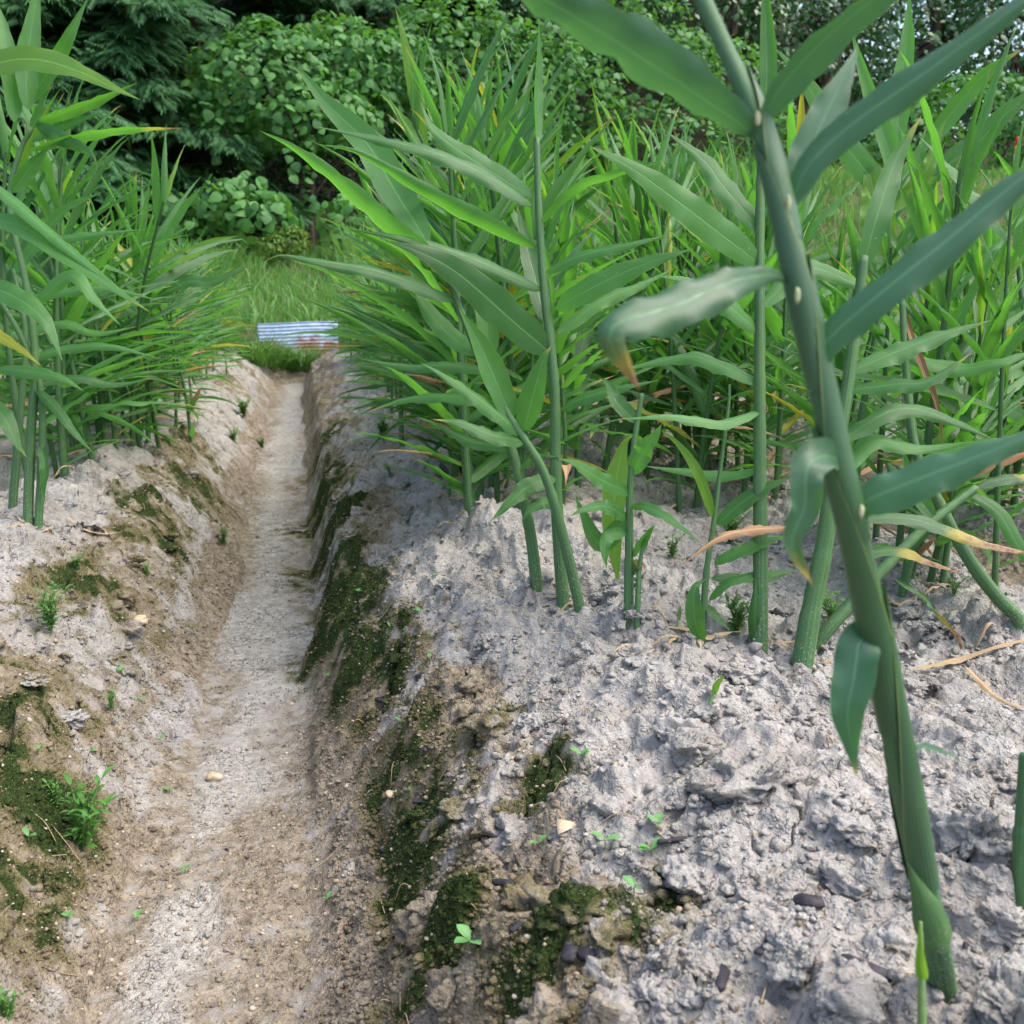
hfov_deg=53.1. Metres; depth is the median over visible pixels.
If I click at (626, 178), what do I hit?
ginger plant
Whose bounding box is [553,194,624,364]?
ginger plant
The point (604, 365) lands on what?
ginger plant
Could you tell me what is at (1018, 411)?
ginger plant
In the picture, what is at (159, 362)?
ginger plant
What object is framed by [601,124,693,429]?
ginger plant
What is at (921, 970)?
ginger plant
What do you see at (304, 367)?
grass tuft
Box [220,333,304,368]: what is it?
grass tuft
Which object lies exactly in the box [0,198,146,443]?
ginger plant
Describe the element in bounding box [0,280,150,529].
ginger plant
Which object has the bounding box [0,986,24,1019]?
weed
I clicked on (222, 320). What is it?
ginger rows
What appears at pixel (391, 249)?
ginger plant
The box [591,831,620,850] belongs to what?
seedling
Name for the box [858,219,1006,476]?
ginger plant
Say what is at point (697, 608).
ginger plant
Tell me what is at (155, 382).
ginger plant
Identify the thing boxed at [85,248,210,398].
ginger plant
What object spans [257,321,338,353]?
corrugated sheet
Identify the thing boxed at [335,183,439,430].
ginger plant
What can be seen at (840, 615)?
ginger plant
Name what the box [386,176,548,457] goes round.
ginger plant
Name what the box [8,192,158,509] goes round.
ginger plant
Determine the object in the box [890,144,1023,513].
ginger plant
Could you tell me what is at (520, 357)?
ginger plant
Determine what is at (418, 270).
ginger plant
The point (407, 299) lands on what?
ginger plant
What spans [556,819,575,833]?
stone
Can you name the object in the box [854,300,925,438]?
ginger plant
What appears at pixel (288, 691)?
moss
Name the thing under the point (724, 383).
ginger plant
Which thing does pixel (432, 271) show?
ginger plant
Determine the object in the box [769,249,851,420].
ginger plant
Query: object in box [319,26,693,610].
ginger plant
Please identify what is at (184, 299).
ginger plant
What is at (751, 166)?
ginger plant
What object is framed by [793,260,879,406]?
ginger plant
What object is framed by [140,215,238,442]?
ginger plant
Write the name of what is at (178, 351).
ginger plant
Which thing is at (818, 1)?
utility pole
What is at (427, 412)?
ginger plant
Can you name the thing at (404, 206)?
ginger plant
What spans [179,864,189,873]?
seedling
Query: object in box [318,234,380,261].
grass clump
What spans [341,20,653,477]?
ginger plant
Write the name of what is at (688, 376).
ginger plant
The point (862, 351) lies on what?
ginger plant
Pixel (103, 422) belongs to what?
ginger plant
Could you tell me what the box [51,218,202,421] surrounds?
ginger plant
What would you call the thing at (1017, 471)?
ginger plant
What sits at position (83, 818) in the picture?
weed
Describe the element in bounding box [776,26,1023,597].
ginger plant
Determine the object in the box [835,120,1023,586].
ginger plant
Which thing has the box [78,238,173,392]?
ginger plant
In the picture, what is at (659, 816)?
seedling
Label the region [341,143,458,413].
ginger plant
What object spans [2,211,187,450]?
ginger plant
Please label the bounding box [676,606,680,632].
ginger plant
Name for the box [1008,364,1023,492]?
ginger plant
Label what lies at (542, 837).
seedling
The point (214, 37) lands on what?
conifer tree
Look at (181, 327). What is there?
ginger plant
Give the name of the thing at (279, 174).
evergreen bush
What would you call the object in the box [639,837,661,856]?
seedling
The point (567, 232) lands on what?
ginger plant
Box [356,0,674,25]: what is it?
conifer tree
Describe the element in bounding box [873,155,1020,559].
ginger plant
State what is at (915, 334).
ginger plant
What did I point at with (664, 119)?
vine bush
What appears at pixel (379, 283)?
ginger plant
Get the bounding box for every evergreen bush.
[92,171,257,247]
[158,118,448,246]
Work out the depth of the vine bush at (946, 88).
13.67 m
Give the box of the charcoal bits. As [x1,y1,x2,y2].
[28,442,1007,991]
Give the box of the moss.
[0,419,716,1023]
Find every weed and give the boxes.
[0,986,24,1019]
[33,580,71,630]
[41,778,64,806]
[59,764,120,851]
[72,553,83,569]
[104,689,116,709]
[142,561,149,576]
[214,525,227,543]
[228,427,238,440]
[236,396,254,415]
[256,437,265,447]
[350,471,356,485]
[373,414,391,441]
[382,462,392,477]
[667,532,685,556]
[717,511,751,544]
[720,593,750,633]
[820,589,844,625]
[945,576,970,595]
[988,471,1011,505]
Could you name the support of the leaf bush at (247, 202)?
on the grass bank
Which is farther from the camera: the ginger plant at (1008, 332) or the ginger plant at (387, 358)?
the ginger plant at (387, 358)
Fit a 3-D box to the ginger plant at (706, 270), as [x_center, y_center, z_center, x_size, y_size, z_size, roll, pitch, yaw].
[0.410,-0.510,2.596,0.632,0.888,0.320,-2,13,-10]
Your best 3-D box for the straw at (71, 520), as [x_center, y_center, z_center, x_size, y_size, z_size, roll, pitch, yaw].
[-0.831,0.033,2.013,0.109,0.032,0.081,-1,13,-5]
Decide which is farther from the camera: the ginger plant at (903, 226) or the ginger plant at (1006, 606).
the ginger plant at (903, 226)
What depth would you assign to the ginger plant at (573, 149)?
2.47 m
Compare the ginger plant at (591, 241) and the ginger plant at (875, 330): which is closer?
the ginger plant at (875, 330)
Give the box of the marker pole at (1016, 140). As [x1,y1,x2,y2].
[1008,137,1018,212]
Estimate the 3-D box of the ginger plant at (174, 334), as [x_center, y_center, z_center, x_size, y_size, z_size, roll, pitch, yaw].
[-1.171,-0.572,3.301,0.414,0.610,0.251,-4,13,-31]
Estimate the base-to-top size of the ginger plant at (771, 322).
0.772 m
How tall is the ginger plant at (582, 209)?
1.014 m
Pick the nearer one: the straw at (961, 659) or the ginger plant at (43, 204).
the straw at (961, 659)
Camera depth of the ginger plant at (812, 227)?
2.17 m
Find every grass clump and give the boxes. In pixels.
[180,240,266,279]
[286,211,380,262]
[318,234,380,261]
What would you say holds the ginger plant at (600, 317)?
on the field soil
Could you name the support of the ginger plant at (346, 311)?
on the field soil
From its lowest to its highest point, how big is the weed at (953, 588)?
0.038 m
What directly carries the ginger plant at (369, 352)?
on the field soil
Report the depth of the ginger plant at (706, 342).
2.43 m
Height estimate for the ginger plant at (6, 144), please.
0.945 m
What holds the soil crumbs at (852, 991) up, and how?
on the field soil
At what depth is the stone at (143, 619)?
1.80 m
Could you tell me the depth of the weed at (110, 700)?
1.48 m
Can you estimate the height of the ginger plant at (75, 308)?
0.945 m
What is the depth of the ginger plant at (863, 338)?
2.56 m
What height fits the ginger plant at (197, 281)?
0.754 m
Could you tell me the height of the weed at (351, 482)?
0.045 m
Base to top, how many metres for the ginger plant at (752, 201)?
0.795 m
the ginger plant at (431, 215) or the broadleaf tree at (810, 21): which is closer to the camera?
the ginger plant at (431, 215)
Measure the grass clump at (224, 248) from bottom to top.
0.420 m
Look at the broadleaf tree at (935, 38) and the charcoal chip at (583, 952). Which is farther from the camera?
the broadleaf tree at (935, 38)
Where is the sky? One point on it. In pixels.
(986, 52)
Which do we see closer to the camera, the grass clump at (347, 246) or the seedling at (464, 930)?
the seedling at (464, 930)
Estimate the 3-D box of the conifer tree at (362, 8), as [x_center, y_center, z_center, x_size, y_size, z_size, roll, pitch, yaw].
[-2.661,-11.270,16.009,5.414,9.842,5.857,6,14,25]
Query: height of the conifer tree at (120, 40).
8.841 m
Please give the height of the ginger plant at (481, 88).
0.989 m
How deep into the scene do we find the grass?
9.84 m
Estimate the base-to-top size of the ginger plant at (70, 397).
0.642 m
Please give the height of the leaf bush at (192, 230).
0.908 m
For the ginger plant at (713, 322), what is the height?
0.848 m
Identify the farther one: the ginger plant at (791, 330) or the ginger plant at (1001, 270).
the ginger plant at (791, 330)
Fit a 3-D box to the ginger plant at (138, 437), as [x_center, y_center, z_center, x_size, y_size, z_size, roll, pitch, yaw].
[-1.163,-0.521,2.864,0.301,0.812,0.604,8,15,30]
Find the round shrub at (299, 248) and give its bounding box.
[253,224,310,265]
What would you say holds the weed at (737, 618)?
on the field soil
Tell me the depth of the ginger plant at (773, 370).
2.40 m
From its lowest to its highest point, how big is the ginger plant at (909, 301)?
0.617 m
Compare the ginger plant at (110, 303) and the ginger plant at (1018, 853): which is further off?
the ginger plant at (110, 303)
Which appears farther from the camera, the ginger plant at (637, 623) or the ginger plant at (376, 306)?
the ginger plant at (376, 306)
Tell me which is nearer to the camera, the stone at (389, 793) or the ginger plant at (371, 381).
the stone at (389, 793)
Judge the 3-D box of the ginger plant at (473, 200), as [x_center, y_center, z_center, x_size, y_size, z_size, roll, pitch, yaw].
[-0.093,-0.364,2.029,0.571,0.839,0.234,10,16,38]
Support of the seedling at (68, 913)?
on the field soil
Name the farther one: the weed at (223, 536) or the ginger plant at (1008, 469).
the weed at (223, 536)
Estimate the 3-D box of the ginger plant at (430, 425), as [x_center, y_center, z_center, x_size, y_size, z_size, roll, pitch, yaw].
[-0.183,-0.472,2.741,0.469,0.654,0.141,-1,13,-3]
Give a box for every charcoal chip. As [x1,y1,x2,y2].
[366,692,382,702]
[492,878,513,886]
[509,920,523,933]
[560,940,577,963]
[577,945,596,961]
[792,893,824,908]
[841,954,891,982]
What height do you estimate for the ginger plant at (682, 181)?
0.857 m
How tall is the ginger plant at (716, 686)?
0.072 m
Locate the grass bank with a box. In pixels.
[16,0,1023,347]
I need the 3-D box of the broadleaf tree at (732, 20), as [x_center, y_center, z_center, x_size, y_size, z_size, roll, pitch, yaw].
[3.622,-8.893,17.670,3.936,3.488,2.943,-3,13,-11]
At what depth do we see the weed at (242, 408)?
4.50 m
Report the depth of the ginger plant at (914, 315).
1.65 m
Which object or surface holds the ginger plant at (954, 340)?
on the field soil
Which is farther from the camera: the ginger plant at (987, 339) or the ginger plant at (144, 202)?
the ginger plant at (144, 202)
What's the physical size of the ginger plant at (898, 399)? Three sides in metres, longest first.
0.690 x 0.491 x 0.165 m
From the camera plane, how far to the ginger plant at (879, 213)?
1.24 m
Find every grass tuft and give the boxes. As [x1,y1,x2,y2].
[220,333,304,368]
[266,342,329,372]
[272,343,342,372]
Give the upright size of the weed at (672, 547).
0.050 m
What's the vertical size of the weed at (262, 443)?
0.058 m
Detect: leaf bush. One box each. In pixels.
[113,190,226,247]
[184,170,304,259]
[315,193,386,249]
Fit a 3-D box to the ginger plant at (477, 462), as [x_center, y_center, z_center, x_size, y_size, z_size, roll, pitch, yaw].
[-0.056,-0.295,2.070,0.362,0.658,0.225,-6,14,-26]
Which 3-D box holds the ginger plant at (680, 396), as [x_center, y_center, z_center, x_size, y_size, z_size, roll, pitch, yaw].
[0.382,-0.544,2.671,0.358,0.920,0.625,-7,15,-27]
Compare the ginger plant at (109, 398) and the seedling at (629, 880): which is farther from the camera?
the ginger plant at (109, 398)
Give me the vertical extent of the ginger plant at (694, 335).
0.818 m
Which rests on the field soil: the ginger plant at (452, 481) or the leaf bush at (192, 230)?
the ginger plant at (452, 481)
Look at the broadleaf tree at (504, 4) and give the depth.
16.68 m
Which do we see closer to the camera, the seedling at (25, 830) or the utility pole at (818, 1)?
the seedling at (25, 830)
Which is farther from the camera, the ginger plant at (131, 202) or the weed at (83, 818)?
the ginger plant at (131, 202)
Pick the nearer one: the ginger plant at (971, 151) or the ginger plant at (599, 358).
the ginger plant at (971, 151)
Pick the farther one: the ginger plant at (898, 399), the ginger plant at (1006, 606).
the ginger plant at (898, 399)
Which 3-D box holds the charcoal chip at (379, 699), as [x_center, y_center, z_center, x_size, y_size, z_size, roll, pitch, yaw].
[-0.197,0.273,1.502,0.054,0.005,0.008,11,17,38]
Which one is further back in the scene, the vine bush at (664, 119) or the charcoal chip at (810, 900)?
the vine bush at (664, 119)
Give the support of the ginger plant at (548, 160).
on the field soil
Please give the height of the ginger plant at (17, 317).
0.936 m
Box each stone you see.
[134,615,147,625]
[205,771,222,781]
[385,790,393,797]
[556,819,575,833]
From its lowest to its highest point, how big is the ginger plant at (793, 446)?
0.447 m
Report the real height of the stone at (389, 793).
0.009 m
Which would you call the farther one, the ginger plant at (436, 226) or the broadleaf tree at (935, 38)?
the broadleaf tree at (935, 38)
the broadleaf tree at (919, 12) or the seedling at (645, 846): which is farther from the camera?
the broadleaf tree at (919, 12)
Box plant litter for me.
[0,447,1022,1023]
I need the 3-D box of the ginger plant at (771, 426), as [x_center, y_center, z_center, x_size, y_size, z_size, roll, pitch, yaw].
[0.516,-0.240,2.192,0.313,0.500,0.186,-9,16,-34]
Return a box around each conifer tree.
[0,0,203,243]
[0,0,326,250]
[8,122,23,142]
[142,0,378,155]
[160,0,494,102]
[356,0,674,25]
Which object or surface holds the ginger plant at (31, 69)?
on the field soil
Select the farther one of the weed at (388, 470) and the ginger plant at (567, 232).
the weed at (388, 470)
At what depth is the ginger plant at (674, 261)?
3.06 m
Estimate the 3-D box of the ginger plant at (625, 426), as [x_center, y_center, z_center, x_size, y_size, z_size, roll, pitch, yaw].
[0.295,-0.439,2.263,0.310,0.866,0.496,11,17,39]
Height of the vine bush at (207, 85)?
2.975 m
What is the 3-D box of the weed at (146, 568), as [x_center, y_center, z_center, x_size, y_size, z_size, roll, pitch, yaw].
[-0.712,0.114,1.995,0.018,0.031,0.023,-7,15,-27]
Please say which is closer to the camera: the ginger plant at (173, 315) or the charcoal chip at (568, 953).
the charcoal chip at (568, 953)
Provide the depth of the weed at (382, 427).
3.01 m
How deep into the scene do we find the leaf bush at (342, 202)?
10.87 m
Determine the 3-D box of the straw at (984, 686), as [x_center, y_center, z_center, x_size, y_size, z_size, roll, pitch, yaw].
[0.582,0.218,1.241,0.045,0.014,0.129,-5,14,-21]
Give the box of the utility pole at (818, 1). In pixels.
[788,0,985,59]
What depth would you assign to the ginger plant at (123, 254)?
2.80 m
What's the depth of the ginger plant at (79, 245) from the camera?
3.25 m
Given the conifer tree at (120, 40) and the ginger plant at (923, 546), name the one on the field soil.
the ginger plant at (923, 546)
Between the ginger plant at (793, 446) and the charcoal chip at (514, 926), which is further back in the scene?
the ginger plant at (793, 446)
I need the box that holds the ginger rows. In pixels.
[0,219,1018,410]
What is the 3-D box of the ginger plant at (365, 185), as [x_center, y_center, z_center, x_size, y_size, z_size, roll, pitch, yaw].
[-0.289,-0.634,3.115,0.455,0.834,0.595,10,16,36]
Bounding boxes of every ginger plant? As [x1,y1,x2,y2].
[0,0,178,524]
[0,80,183,470]
[0,87,196,478]
[0,91,144,471]
[0,93,211,457]
[0,122,178,449]
[0,123,185,464]
[0,195,184,443]
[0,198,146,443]
[0,211,164,415]
[0,247,138,478]
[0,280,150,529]
[0,348,21,404]
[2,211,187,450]
[2,225,188,439]
[3,127,242,446]
[7,161,202,446]
[8,123,129,447]
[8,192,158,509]
[10,208,191,442]
[18,210,215,447]
[35,279,157,422]
[43,195,218,434]
[51,216,206,428]
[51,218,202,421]
[76,223,185,374]
[77,241,174,398]
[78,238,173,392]
[84,240,170,401]
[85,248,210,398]
[89,166,224,448]
[89,178,191,433]
[96,288,161,423]
[97,187,250,442]
[97,201,222,419]
[97,294,130,413]
[105,231,220,414]
[112,267,236,427]
[121,257,221,405]
[135,249,218,398]
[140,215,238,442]
[144,329,190,389]
[148,242,242,403]
[149,234,217,393]
[261,64,584,612]
[280,160,425,447]
[293,9,614,514]
[316,157,433,385]
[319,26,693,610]
[321,240,403,413]
[323,113,579,477]
[324,169,446,422]
[334,78,578,486]
[334,86,589,446]
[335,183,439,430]
[338,56,643,471]
[339,48,595,478]
[340,34,573,462]
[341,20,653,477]
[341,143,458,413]
[341,220,412,412]
[343,316,404,380]
[344,126,488,361]
[346,207,415,358]
[346,214,421,404]
[346,237,451,456]
[347,109,586,500]
[351,283,411,406]
[353,59,615,455]
[359,259,433,426]
[362,311,561,591]
[367,287,405,385]
[370,63,615,394]
[371,153,434,401]
[373,99,556,389]
[374,216,547,506]
[375,99,600,389]
[376,8,591,462]
[378,129,620,488]
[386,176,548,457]
[392,293,524,496]
[401,170,637,509]
[402,196,573,503]
[405,51,560,488]
[435,105,617,379]
[481,155,602,504]
[497,101,602,487]
[521,0,1023,1002]
[540,94,706,456]
[544,76,702,447]
[547,188,709,432]
[548,181,644,421]
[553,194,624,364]
[559,378,700,629]
[563,115,775,512]
[563,155,671,436]
[568,108,701,472]
[568,210,620,423]
[569,118,776,457]
[577,204,658,379]
[578,119,805,457]
[578,128,803,445]
[578,239,624,429]
[578,269,611,418]
[583,214,619,385]
[585,127,748,461]
[590,0,855,654]
[591,125,721,436]
[593,157,773,445]
[598,238,690,356]
[600,136,705,479]
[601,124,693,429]
[606,153,817,508]
[630,129,788,451]
[634,526,654,629]
[646,152,847,492]
[654,180,849,479]
[659,207,803,470]
[661,384,795,644]
[664,136,838,461]
[673,172,722,468]
[676,165,879,499]
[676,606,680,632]
[686,303,810,480]
[689,94,868,490]
[690,145,785,470]
[698,162,800,482]
[700,217,834,470]
[708,249,775,466]
[708,675,724,704]
[731,172,957,490]
[739,288,826,422]
[743,332,860,450]
[766,153,998,538]
[766,234,934,504]
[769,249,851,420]
[770,245,820,421]
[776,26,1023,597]
[777,0,1023,484]
[779,210,902,447]
[784,245,902,422]
[791,115,1023,674]
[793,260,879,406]
[804,288,933,425]
[810,332,891,467]
[816,454,1023,654]
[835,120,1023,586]
[853,184,1023,564]
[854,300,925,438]
[856,182,1023,582]
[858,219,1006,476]
[860,141,1016,426]
[866,235,1023,465]
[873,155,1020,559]
[878,221,1015,437]
[880,275,1018,430]
[880,296,962,435]
[885,271,1016,465]
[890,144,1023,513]
[890,359,1023,578]
[896,300,1023,650]
[900,196,1023,428]
[915,921,927,1023]
[926,193,1023,583]
[944,264,1023,508]
[956,241,1018,502]
[969,263,1023,493]
[985,327,1022,494]
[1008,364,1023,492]
[1012,752,1023,908]
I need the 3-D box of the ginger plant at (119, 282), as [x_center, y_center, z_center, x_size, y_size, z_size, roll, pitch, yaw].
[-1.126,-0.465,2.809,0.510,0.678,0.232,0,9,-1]
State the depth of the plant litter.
1.29 m
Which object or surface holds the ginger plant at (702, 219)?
on the field soil
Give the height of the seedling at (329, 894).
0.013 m
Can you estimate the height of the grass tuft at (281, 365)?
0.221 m
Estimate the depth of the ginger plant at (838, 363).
1.74 m
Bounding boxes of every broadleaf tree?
[461,0,687,98]
[614,0,806,85]
[735,0,905,102]
[783,0,1023,136]
[847,0,1023,160]
[929,0,1023,169]
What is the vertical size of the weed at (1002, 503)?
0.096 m
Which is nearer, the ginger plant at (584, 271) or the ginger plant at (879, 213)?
the ginger plant at (879, 213)
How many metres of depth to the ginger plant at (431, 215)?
2.28 m
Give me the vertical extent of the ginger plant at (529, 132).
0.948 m
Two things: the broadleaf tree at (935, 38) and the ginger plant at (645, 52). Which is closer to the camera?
the ginger plant at (645, 52)
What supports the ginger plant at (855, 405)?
on the field soil
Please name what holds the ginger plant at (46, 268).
on the field soil
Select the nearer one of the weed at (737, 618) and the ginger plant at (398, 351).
the weed at (737, 618)
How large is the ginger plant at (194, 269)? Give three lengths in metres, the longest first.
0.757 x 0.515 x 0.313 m
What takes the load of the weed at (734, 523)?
on the field soil
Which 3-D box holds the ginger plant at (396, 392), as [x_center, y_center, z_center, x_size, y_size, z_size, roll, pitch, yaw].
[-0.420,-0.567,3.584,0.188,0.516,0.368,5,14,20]
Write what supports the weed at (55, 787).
on the field soil
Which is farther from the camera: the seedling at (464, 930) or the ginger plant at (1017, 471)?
the ginger plant at (1017, 471)
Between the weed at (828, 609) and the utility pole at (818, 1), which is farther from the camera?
the utility pole at (818, 1)
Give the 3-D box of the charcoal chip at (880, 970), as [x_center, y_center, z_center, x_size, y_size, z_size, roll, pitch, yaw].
[0.236,0.305,0.683,0.037,0.005,0.009,10,16,36]
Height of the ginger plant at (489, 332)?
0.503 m
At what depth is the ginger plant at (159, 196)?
2.66 m
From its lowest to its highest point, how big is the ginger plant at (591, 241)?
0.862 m
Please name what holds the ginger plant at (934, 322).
on the field soil
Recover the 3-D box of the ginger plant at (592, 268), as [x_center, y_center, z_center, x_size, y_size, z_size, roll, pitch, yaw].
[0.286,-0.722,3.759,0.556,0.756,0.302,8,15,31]
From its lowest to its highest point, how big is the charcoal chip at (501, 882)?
0.005 m
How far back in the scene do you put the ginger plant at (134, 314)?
3.44 m
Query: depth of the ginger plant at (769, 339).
2.15 m
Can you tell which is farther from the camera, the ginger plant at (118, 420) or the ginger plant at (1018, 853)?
the ginger plant at (118, 420)
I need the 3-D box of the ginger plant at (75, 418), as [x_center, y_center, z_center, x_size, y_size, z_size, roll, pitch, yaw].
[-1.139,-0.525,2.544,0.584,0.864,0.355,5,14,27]
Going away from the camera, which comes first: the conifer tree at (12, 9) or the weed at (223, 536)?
the weed at (223, 536)
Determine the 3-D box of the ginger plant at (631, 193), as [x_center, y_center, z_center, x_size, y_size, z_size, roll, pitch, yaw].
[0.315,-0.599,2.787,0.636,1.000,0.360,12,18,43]
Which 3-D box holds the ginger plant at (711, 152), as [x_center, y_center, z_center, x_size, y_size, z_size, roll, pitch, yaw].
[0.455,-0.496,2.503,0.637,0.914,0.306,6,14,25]
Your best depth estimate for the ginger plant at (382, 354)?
2.68 m
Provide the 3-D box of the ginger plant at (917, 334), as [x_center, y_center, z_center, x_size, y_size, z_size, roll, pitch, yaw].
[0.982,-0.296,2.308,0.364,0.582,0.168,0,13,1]
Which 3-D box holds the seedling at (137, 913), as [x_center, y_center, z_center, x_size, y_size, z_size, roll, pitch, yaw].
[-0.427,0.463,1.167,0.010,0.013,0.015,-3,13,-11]
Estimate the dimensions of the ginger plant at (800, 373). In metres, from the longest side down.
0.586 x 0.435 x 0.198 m
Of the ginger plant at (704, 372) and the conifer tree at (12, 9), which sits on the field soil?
the ginger plant at (704, 372)
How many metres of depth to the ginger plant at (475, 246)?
1.79 m
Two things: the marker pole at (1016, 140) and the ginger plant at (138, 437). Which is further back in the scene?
the marker pole at (1016, 140)
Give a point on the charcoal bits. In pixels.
(724, 976)
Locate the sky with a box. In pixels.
[797,0,1023,137]
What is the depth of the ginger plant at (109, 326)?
3.25 m
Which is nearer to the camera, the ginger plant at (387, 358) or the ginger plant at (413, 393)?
the ginger plant at (413, 393)
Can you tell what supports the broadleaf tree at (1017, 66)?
on the grass bank
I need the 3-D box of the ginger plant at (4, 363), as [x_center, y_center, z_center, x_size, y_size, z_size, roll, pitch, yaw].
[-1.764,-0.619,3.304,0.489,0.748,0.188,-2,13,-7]
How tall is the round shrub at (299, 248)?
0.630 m
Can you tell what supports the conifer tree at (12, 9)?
on the grass bank
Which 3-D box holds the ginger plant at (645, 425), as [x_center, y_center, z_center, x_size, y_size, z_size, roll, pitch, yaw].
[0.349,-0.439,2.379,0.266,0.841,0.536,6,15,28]
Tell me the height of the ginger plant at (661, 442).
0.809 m
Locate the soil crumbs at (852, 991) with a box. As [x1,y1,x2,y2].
[0,387,1023,1023]
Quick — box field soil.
[0,346,1023,1023]
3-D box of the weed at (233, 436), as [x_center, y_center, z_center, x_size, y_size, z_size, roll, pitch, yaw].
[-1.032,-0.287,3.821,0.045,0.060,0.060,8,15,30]
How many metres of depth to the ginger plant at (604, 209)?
3.12 m
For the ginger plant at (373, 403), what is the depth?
3.01 m
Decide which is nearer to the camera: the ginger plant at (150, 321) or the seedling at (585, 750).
the seedling at (585, 750)
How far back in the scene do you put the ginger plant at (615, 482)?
1.32 m
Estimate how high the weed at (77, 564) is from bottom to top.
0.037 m
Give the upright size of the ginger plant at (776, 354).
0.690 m
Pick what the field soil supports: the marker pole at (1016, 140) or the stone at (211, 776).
the stone at (211, 776)
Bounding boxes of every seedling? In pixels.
[22,827,36,842]
[60,910,72,920]
[133,909,141,920]
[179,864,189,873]
[322,891,331,902]
[454,924,481,949]
[530,835,546,845]
[570,747,589,760]
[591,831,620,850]
[623,875,640,896]
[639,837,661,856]
[647,813,663,829]
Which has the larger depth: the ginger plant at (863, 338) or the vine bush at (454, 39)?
the vine bush at (454, 39)
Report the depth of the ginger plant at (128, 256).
2.74 m
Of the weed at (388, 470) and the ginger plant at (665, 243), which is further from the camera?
the weed at (388, 470)
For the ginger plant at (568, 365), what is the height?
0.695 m
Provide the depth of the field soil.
1.34 m
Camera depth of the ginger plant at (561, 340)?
1.87 m
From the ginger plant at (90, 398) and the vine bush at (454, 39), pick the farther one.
the vine bush at (454, 39)
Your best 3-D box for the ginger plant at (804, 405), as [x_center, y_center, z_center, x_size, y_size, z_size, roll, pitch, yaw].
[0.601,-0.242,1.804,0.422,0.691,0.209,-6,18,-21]
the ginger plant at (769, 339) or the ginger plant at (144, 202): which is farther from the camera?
the ginger plant at (144, 202)
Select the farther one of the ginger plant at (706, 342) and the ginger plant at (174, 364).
the ginger plant at (174, 364)
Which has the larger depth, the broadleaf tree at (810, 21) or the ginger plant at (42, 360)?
the broadleaf tree at (810, 21)
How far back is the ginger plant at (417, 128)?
2.13 m
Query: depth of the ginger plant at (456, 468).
2.41 m
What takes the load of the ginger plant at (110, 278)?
on the field soil
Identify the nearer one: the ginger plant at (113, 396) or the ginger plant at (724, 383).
the ginger plant at (724, 383)
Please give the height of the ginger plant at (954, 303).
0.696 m
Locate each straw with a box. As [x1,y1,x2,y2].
[67,517,115,533]
[915,639,1023,668]
[965,666,1023,707]
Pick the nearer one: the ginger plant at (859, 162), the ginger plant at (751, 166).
the ginger plant at (859, 162)
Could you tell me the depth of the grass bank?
16.80 m
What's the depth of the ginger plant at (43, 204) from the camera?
2.23 m
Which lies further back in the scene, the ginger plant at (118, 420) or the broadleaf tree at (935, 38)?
the broadleaf tree at (935, 38)
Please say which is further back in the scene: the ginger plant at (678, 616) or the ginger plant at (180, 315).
the ginger plant at (180, 315)
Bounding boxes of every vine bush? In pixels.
[170,9,443,251]
[374,0,631,198]
[553,0,797,181]
[743,66,1023,177]
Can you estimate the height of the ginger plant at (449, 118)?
0.967 m
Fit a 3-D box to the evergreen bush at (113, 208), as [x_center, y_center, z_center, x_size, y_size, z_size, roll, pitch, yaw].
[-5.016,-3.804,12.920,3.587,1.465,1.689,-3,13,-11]
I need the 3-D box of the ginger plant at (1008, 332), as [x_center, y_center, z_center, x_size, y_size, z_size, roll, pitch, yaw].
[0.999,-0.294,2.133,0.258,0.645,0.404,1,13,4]
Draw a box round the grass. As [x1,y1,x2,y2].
[14,143,1021,352]
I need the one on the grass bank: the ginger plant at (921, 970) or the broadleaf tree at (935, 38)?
the broadleaf tree at (935, 38)
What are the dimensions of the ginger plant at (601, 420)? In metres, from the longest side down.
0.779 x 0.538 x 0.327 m
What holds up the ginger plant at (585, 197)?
on the field soil
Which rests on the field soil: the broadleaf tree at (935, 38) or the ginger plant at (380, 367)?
the ginger plant at (380, 367)
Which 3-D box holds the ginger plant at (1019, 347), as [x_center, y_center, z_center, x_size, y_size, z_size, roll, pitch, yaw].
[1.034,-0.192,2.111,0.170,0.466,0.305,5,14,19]

